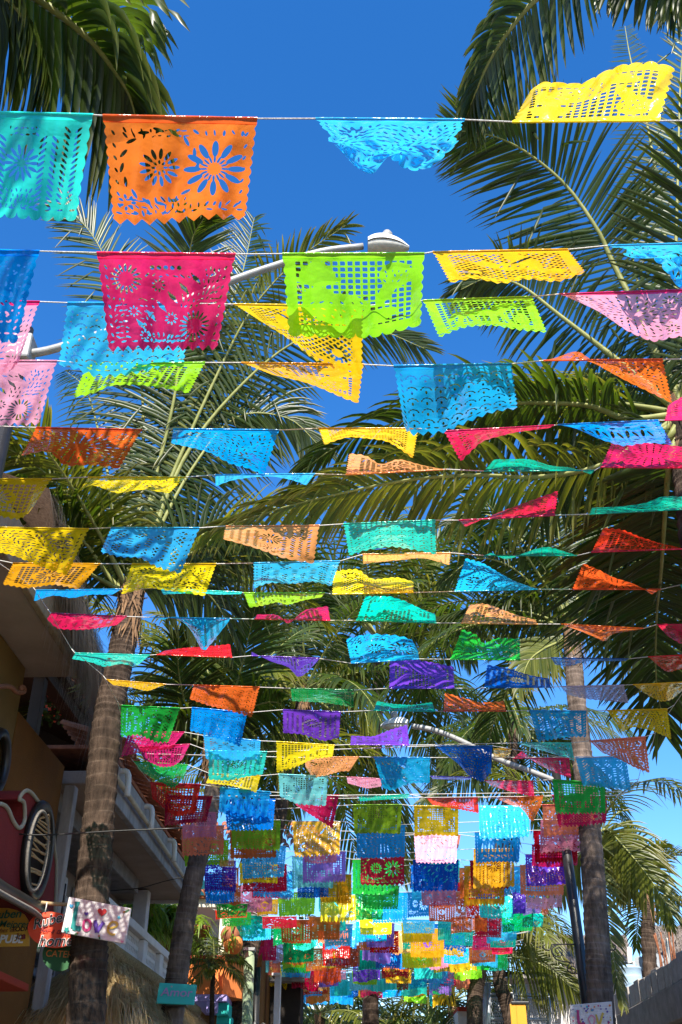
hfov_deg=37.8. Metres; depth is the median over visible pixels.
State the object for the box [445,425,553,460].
paper flag
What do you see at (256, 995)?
black post
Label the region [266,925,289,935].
paper flag
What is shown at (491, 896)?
paper flag
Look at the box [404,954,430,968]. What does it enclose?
paper flag
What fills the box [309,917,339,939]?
paper flag
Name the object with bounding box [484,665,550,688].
paper flag
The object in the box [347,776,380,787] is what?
paper flag
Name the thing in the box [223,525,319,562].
paper flag
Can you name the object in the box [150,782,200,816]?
paper flag
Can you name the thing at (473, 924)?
paper flag
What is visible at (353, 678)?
palm tree
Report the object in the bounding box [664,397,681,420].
paper flag
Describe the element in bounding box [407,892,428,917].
paper flag
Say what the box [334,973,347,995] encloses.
paper flag
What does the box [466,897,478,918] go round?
paper flag
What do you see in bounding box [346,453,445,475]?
paper flag
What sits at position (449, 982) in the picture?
paper flag
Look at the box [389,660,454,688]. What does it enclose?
paper flag
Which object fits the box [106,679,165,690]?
paper flag
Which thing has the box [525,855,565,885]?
paper flag
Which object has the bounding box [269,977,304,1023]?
dark shop
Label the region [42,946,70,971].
green oval sign
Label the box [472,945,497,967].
paper flag
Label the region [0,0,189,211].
palm tree
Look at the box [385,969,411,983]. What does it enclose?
paper flag
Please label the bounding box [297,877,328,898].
paper flag
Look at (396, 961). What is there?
paper flag
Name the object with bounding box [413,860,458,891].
paper flag
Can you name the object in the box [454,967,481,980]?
paper flag
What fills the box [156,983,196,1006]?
amor sign
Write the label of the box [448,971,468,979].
paper flag
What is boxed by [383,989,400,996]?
paper flag
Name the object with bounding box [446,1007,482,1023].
white building
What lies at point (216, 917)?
paper flag
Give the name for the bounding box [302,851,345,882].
paper flag
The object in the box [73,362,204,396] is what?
paper flag
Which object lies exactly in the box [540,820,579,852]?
paper flag
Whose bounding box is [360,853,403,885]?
paper flag
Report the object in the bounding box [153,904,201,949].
hanging plant
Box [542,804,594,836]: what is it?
paper flag
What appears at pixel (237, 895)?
paper flag
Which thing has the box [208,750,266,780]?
paper flag
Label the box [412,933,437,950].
paper flag
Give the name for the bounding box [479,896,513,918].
paper flag
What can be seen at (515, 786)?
paper flag
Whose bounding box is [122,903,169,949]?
hanging plant
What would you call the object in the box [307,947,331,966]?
paper flag
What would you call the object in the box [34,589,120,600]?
paper flag
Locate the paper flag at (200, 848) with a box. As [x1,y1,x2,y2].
[181,826,223,855]
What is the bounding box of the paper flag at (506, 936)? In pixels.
[486,914,516,943]
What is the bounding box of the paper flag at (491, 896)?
[476,891,504,901]
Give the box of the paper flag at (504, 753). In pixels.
[493,749,511,756]
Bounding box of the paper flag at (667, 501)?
[589,496,681,514]
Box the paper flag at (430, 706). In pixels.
[373,701,435,711]
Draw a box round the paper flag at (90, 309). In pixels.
[59,302,187,377]
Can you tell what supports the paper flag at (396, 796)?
hanging from the bunting cord at (436, 797)
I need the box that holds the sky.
[0,0,681,1023]
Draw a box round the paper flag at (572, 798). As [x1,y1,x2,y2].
[552,779,605,813]
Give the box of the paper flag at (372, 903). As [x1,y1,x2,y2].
[362,886,399,908]
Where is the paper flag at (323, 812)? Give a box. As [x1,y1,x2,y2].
[296,795,338,827]
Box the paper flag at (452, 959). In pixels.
[443,948,468,963]
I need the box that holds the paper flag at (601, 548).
[591,528,681,552]
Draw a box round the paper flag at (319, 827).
[292,821,340,856]
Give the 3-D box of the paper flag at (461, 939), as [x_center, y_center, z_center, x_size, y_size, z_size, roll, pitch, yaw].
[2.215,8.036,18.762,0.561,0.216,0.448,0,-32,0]
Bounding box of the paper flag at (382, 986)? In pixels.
[371,974,396,992]
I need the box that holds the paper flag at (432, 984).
[429,971,453,989]
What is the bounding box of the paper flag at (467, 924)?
[451,917,471,933]
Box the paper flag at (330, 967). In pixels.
[313,951,337,968]
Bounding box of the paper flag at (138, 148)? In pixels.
[102,114,257,224]
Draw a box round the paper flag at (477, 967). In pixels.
[465,961,488,970]
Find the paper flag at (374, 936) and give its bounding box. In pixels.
[356,922,386,942]
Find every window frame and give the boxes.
[20,800,54,900]
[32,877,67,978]
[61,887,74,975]
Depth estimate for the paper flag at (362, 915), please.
15.58 m
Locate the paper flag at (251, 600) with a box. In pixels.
[244,592,324,606]
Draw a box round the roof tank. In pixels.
[620,963,641,986]
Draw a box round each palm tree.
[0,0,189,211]
[1,188,446,1023]
[18,588,434,1023]
[122,729,241,907]
[136,505,512,1023]
[181,23,681,765]
[188,935,253,1023]
[232,494,565,1023]
[271,914,354,1023]
[271,955,428,1023]
[303,968,438,1023]
[311,968,412,1023]
[343,968,465,1023]
[360,440,680,1023]
[379,960,515,1023]
[393,857,580,1023]
[403,670,643,1023]
[403,932,548,1023]
[451,763,681,1017]
[453,0,681,155]
[609,825,681,977]
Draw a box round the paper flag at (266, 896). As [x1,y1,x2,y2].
[252,883,290,899]
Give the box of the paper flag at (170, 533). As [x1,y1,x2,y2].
[101,527,199,573]
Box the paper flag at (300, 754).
[276,741,334,771]
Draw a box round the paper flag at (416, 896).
[412,882,451,900]
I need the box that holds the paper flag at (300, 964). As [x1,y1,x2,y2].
[285,951,308,965]
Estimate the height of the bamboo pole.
0.067 m
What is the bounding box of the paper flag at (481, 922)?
[475,915,486,932]
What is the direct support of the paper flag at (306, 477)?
hanging from the bunting cord at (315, 473)
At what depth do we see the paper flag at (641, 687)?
8.69 m
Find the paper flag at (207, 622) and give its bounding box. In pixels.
[154,617,229,649]
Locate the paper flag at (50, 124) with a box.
[0,111,92,220]
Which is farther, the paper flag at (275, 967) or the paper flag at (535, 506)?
the paper flag at (275, 967)
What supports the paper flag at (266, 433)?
hanging from the bunting cord at (172, 428)
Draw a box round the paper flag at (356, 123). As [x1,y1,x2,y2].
[315,117,464,173]
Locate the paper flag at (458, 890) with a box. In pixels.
[431,882,464,907]
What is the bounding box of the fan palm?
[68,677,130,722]
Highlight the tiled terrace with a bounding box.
[18,661,138,893]
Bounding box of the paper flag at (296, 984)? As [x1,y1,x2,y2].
[291,971,318,991]
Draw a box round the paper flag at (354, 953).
[338,945,359,966]
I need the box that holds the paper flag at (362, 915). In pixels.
[355,894,382,919]
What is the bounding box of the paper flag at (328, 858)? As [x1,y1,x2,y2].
[304,841,336,863]
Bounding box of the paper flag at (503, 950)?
[492,942,512,954]
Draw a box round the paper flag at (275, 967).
[268,961,280,975]
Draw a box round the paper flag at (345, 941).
[324,924,352,946]
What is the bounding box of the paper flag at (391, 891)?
[352,860,398,895]
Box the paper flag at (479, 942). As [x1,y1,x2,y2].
[472,936,504,949]
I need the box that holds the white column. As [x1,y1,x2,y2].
[272,973,281,1023]
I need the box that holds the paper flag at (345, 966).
[335,949,357,968]
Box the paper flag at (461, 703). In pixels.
[443,693,505,711]
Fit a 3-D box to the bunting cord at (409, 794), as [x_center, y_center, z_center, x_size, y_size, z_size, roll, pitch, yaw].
[0.504,2.987,10.762,5.234,0.228,0.038,0,-32,0]
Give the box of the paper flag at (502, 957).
[481,950,507,970]
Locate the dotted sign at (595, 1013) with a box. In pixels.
[570,1002,612,1023]
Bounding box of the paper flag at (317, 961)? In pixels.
[306,948,321,970]
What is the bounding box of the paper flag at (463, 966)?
[449,954,476,973]
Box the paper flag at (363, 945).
[359,933,382,950]
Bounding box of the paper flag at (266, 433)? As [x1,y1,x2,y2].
[171,428,278,475]
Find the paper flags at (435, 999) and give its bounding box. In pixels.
[304,986,455,1007]
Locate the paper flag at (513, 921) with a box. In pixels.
[501,913,532,932]
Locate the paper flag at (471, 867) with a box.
[470,861,508,888]
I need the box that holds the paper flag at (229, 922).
[222,912,250,925]
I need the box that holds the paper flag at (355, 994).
[348,990,357,997]
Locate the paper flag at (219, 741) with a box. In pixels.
[203,735,260,760]
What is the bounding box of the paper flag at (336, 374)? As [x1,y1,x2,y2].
[241,362,363,402]
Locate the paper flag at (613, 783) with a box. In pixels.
[575,757,630,790]
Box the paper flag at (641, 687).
[633,682,681,701]
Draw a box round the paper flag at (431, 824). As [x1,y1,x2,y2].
[414,805,458,836]
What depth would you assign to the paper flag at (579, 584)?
7.24 m
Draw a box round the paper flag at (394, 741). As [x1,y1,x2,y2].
[350,725,408,745]
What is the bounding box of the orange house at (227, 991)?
[161,889,272,1023]
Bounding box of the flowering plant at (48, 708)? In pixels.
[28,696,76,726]
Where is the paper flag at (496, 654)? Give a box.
[450,630,519,660]
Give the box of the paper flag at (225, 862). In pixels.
[220,850,233,866]
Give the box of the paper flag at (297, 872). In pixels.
[292,856,332,888]
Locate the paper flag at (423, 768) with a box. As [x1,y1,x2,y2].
[374,757,429,789]
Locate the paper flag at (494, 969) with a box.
[487,961,508,970]
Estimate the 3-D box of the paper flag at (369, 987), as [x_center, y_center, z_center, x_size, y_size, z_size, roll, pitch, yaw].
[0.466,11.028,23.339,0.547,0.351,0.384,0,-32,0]
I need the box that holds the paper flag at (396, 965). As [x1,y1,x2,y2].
[375,950,400,968]
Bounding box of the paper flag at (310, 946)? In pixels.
[293,928,322,950]
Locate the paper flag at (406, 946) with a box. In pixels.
[402,933,431,949]
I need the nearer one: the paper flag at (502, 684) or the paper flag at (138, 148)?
the paper flag at (138, 148)
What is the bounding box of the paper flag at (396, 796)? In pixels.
[358,794,408,800]
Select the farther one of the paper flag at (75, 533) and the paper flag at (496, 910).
the paper flag at (496, 910)
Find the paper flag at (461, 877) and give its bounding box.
[459,868,498,898]
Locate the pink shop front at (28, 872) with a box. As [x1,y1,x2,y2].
[0,788,57,991]
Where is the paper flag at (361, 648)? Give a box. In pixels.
[346,633,418,663]
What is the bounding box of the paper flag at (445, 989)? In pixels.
[429,982,451,995]
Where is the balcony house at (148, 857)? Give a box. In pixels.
[28,719,189,1023]
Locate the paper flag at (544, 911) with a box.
[542,900,547,914]
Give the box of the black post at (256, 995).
[252,967,264,1023]
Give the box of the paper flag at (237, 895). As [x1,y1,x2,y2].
[229,886,240,905]
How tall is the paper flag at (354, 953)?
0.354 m
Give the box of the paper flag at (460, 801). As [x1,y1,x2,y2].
[426,797,478,812]
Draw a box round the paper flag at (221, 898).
[204,874,234,903]
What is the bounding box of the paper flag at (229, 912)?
[216,904,247,917]
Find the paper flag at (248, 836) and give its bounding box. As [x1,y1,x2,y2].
[231,820,280,850]
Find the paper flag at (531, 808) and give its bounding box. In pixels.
[495,796,542,820]
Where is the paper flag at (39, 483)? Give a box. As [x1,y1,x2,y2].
[0,478,51,519]
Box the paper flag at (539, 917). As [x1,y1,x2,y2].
[514,913,543,927]
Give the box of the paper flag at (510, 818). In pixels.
[479,805,528,839]
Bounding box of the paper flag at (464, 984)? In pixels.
[456,977,469,989]
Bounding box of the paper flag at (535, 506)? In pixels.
[459,491,557,526]
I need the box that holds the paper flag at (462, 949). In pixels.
[435,924,465,952]
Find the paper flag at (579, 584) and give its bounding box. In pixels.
[572,564,660,593]
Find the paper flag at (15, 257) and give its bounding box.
[0,249,39,342]
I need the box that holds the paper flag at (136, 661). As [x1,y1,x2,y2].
[72,653,149,666]
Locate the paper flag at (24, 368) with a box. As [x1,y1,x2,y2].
[0,360,56,425]
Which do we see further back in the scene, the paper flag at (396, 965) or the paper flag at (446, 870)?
the paper flag at (396, 965)
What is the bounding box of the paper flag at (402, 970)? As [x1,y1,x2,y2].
[383,954,408,971]
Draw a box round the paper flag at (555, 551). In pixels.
[484,547,576,558]
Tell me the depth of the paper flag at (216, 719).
9.11 m
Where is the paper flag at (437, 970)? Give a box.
[433,964,458,972]
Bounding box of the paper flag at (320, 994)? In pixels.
[304,989,321,997]
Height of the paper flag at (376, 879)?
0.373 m
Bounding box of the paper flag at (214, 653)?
[156,644,231,657]
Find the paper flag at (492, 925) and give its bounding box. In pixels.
[474,916,501,937]
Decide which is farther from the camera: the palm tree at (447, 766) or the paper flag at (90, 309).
the palm tree at (447, 766)
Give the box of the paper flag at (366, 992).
[360,986,382,997]
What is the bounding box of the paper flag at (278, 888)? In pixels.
[266,864,286,892]
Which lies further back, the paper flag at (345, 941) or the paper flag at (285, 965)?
the paper flag at (285, 965)
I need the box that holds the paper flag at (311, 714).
[283,709,340,740]
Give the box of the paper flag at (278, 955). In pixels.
[272,944,282,962]
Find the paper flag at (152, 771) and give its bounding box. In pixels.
[134,761,187,787]
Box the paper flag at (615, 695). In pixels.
[561,684,628,702]
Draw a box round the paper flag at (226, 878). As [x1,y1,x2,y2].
[204,861,235,891]
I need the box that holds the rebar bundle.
[651,932,675,972]
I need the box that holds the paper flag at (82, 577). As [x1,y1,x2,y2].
[3,562,99,588]
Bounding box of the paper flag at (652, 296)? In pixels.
[559,289,681,341]
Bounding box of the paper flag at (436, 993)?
[432,986,450,994]
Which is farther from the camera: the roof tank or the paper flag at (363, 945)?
the paper flag at (363, 945)
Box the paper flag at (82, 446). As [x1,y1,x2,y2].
[22,427,141,467]
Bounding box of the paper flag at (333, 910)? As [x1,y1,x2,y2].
[320,895,358,922]
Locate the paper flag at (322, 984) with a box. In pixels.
[319,971,338,987]
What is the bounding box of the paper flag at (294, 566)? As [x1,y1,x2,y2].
[253,560,339,587]
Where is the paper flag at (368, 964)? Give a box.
[358,950,375,969]
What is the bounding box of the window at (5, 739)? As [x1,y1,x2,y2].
[0,727,11,790]
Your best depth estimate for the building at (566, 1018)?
24.79 m
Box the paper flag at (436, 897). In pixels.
[420,881,455,905]
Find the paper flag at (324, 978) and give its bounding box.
[313,967,340,984]
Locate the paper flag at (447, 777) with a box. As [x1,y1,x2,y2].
[430,776,470,779]
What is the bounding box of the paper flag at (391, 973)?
[382,968,408,978]
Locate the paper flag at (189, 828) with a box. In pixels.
[182,812,216,838]
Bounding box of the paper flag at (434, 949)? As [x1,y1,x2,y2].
[411,929,443,958]
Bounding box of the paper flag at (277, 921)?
[262,916,296,928]
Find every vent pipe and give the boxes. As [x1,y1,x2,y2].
[627,947,631,962]
[666,938,670,963]
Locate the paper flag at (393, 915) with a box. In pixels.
[372,892,407,922]
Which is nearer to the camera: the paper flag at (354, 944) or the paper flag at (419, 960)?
the paper flag at (354, 944)
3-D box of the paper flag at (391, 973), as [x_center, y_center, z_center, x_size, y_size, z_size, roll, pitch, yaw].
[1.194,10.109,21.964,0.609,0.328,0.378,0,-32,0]
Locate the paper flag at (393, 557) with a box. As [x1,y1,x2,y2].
[363,552,450,564]
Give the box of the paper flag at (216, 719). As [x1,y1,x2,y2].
[190,707,246,745]
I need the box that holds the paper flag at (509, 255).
[432,248,584,283]
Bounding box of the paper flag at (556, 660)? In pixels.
[551,657,627,665]
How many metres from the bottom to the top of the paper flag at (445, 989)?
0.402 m
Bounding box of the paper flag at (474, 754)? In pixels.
[434,745,492,781]
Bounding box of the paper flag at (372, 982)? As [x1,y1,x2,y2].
[352,971,377,984]
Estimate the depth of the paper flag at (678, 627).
7.50 m
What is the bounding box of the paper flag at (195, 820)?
[164,795,212,825]
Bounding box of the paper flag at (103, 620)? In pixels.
[48,613,126,629]
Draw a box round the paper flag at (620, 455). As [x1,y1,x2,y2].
[600,443,681,468]
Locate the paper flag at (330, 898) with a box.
[320,875,348,903]
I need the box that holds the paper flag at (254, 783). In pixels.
[206,773,260,791]
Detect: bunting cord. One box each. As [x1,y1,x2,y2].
[0,420,663,430]
[0,551,606,563]
[34,585,679,593]
[39,245,607,254]
[40,294,567,305]
[47,609,656,628]
[52,467,599,478]
[57,359,681,366]
[72,649,647,663]
[89,514,588,528]
[93,114,681,122]
[103,676,632,689]
[117,701,673,711]
[131,758,638,781]
[147,753,629,757]
[147,778,629,797]
[162,791,623,796]
[172,744,649,758]
[179,819,556,825]
[185,732,653,745]
[185,834,545,845]
[213,795,619,799]
[213,899,537,919]
[217,802,608,812]
[224,829,540,832]
[229,848,577,854]
[230,856,519,864]
[254,912,534,922]
[266,911,529,928]
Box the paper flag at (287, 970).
[283,963,309,973]
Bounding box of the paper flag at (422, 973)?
[414,967,441,979]
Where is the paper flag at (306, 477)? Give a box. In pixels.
[215,473,314,485]
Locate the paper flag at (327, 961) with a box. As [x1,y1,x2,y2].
[322,943,349,966]
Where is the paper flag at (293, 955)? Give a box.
[283,940,313,963]
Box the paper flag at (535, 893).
[520,865,563,896]
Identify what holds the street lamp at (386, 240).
on the pavement
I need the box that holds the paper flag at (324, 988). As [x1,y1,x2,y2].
[303,976,326,991]
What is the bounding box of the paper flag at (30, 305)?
[0,300,39,375]
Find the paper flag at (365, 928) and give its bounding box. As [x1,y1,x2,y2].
[359,919,391,934]
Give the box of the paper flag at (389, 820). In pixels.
[353,804,401,833]
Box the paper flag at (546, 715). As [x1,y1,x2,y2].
[529,710,585,741]
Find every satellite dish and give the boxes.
[634,956,642,970]
[656,953,667,966]
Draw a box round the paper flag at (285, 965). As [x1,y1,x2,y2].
[282,959,303,968]
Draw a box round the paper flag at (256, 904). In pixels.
[239,886,271,912]
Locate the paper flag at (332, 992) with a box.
[330,981,351,996]
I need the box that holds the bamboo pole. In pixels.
[38,900,66,905]
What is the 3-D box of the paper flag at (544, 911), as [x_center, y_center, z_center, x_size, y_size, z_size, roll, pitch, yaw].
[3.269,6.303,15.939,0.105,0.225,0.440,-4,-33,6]
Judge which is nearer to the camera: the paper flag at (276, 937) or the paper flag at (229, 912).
the paper flag at (229, 912)
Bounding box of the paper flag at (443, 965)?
[423,952,447,969]
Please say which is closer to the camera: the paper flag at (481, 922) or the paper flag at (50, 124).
the paper flag at (50, 124)
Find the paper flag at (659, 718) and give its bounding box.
[607,708,670,738]
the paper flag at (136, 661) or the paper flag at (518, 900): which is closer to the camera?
the paper flag at (136, 661)
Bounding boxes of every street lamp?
[0,229,408,484]
[380,711,616,1003]
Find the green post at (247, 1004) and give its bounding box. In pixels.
[242,947,255,1023]
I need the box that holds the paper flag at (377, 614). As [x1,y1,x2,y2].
[356,596,436,623]
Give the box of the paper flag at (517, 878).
[504,867,544,897]
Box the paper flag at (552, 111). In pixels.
[512,61,674,122]
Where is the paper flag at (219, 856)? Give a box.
[184,840,228,866]
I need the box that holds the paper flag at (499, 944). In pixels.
[490,934,516,947]
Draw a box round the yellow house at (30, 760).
[0,488,85,1023]
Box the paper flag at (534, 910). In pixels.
[523,903,540,915]
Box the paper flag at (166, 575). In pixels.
[122,563,216,595]
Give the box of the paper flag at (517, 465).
[484,459,593,473]
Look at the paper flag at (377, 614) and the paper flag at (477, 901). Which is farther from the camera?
the paper flag at (477, 901)
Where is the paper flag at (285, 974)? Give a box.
[281,966,310,977]
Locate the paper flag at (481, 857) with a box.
[475,832,519,862]
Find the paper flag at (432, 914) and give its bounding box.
[429,905,454,921]
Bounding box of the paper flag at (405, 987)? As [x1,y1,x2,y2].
[392,979,408,990]
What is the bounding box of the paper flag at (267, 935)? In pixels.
[242,924,270,940]
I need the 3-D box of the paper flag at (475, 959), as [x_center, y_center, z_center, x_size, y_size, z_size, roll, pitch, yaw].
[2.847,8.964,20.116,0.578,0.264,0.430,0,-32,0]
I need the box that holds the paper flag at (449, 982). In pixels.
[440,979,458,985]
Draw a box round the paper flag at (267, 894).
[253,874,292,897]
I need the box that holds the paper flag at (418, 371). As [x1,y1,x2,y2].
[393,363,516,435]
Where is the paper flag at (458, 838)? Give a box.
[420,835,460,848]
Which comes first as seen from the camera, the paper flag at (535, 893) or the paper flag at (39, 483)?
the paper flag at (39, 483)
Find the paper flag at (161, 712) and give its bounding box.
[121,705,179,742]
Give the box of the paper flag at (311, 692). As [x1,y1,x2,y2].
[290,688,353,706]
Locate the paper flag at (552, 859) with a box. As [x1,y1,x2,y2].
[533,830,577,863]
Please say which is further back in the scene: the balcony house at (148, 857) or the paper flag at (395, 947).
the paper flag at (395, 947)
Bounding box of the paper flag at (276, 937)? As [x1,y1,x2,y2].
[273,923,303,945]
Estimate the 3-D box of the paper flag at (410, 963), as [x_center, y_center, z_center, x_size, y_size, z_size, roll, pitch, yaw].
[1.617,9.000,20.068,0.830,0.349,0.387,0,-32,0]
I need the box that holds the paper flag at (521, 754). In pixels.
[513,751,570,777]
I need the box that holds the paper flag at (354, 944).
[325,927,356,949]
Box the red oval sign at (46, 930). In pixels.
[28,903,71,947]
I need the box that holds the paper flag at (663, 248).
[608,242,681,288]
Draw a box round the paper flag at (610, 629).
[561,624,642,640]
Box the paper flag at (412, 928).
[402,919,434,933]
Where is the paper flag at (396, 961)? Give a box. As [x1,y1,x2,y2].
[379,948,407,969]
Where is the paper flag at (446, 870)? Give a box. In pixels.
[421,860,459,882]
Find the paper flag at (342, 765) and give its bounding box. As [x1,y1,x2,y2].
[305,756,358,777]
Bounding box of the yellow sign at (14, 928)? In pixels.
[0,908,29,946]
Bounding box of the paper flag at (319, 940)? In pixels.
[318,922,349,946]
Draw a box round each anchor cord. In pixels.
[0,564,216,909]
[508,694,681,964]
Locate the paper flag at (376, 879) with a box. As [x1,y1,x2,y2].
[357,867,394,894]
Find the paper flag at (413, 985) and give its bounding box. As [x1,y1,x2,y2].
[410,974,426,988]
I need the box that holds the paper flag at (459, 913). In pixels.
[455,892,465,920]
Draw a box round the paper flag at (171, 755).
[139,744,189,767]
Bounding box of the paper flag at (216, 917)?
[215,910,246,918]
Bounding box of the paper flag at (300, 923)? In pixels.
[281,920,311,943]
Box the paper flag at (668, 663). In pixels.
[648,655,681,671]
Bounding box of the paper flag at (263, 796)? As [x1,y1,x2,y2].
[219,787,270,821]
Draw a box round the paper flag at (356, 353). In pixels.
[234,303,362,379]
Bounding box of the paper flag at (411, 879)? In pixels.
[410,865,453,889]
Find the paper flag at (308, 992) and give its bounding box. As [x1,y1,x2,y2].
[303,980,327,994]
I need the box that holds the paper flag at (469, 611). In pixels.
[461,603,537,624]
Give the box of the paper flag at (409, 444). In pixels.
[318,427,418,456]
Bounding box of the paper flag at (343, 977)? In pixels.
[327,970,345,979]
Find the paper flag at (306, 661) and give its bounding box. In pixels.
[251,652,319,676]
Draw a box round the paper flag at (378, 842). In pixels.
[356,825,404,857]
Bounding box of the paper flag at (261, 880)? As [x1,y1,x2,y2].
[239,863,277,883]
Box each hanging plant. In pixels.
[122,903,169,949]
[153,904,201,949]
[190,914,221,966]
[216,926,243,955]
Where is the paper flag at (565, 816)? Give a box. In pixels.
[552,795,606,827]
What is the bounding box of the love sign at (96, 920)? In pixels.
[61,897,131,943]
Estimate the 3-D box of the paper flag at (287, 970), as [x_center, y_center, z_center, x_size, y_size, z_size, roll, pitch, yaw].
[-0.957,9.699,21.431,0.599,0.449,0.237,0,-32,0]
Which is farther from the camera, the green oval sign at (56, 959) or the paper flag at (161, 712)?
the paper flag at (161, 712)
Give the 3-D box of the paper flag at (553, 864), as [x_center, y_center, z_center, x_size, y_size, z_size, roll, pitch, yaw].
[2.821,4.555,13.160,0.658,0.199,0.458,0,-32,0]
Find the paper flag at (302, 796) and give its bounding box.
[278,774,327,805]
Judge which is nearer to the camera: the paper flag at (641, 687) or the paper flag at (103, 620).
the paper flag at (103, 620)
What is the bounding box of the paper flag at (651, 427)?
[558,420,671,445]
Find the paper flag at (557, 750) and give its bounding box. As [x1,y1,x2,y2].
[518,742,574,760]
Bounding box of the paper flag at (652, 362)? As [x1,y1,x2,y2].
[543,352,671,401]
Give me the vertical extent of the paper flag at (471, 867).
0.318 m
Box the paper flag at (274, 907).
[257,899,277,915]
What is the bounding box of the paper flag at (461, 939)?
[445,930,472,945]
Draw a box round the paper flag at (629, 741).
[589,736,649,772]
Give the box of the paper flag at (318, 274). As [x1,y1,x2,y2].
[282,252,424,337]
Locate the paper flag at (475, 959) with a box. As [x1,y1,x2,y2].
[469,947,495,963]
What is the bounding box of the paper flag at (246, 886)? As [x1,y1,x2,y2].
[243,866,285,891]
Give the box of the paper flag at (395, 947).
[370,931,398,952]
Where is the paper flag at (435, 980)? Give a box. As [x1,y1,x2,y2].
[424,971,444,983]
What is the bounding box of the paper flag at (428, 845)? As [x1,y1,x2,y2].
[414,834,456,863]
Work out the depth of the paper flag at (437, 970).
21.60 m
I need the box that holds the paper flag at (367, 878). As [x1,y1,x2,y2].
[355,863,391,889]
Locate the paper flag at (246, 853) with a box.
[230,829,275,858]
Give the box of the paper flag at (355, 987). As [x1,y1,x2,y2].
[349,973,367,990]
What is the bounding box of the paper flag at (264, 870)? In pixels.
[241,846,285,878]
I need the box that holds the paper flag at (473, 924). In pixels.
[472,918,474,930]
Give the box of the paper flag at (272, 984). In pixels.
[270,968,286,989]
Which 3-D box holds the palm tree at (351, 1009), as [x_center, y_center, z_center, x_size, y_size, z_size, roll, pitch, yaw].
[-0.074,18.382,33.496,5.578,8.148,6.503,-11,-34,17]
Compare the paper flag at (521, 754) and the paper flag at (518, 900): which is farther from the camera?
the paper flag at (518, 900)
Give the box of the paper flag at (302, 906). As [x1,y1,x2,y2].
[278,892,314,916]
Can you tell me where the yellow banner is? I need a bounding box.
[510,1001,528,1023]
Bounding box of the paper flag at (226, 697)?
[190,684,259,716]
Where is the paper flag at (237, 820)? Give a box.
[226,799,274,830]
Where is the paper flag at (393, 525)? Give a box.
[343,519,435,554]
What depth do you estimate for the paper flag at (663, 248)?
4.59 m
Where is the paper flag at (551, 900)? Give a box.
[527,887,561,909]
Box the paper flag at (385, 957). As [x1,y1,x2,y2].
[362,943,390,964]
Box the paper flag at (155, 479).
[80,476,185,492]
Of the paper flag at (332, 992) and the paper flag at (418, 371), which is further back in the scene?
the paper flag at (332, 992)
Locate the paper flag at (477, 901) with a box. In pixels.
[464,866,503,906]
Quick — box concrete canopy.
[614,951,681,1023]
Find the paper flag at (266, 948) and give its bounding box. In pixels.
[258,938,276,960]
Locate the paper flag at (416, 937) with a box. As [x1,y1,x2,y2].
[401,922,432,942]
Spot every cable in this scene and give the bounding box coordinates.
[19,827,182,835]
[111,876,183,890]
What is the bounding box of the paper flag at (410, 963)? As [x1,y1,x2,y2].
[402,949,441,968]
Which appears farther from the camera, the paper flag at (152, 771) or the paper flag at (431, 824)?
the paper flag at (431, 824)
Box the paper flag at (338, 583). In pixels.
[332,569,413,594]
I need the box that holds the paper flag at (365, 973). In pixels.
[353,964,379,982]
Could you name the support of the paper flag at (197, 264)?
hanging from the bunting cord at (281, 253)
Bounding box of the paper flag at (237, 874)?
[222,867,238,886]
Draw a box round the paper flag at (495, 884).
[473,849,514,888]
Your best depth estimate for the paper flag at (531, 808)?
10.80 m
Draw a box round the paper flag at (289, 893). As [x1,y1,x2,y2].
[279,871,293,898]
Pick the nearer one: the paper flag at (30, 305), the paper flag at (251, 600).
the paper flag at (30, 305)
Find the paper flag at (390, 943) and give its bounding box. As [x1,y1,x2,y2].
[366,923,394,947]
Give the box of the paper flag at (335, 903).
[319,888,353,914]
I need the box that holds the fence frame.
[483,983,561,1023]
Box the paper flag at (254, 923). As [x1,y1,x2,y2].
[236,915,265,938]
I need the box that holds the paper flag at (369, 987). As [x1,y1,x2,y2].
[349,974,370,990]
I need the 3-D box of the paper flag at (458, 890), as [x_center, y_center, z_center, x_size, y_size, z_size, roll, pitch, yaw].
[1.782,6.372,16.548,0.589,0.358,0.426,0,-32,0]
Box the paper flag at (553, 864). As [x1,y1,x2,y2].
[532,845,577,866]
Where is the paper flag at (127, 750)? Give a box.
[121,732,184,756]
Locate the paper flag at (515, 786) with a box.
[485,780,533,795]
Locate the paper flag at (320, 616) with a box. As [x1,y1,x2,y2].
[254,606,329,622]
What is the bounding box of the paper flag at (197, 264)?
[97,251,235,351]
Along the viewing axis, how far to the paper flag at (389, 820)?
11.73 m
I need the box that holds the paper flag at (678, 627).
[657,624,681,643]
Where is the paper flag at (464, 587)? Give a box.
[454,558,537,591]
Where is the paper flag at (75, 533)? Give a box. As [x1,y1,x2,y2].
[0,527,88,574]
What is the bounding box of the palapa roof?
[14,941,206,1023]
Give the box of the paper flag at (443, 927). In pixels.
[438,921,450,940]
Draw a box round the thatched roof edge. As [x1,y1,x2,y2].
[0,472,127,789]
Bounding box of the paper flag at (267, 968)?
[265,960,268,972]
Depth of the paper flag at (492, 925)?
17.82 m
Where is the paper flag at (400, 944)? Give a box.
[389,931,410,954]
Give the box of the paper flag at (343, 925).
[317,921,345,930]
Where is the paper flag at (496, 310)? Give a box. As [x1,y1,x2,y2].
[423,296,545,336]
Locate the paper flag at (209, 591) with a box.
[161,588,241,594]
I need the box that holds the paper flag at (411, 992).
[403,980,426,996]
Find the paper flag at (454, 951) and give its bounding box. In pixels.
[444,945,463,957]
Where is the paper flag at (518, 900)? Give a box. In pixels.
[512,889,525,913]
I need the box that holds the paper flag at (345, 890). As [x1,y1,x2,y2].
[337,874,351,904]

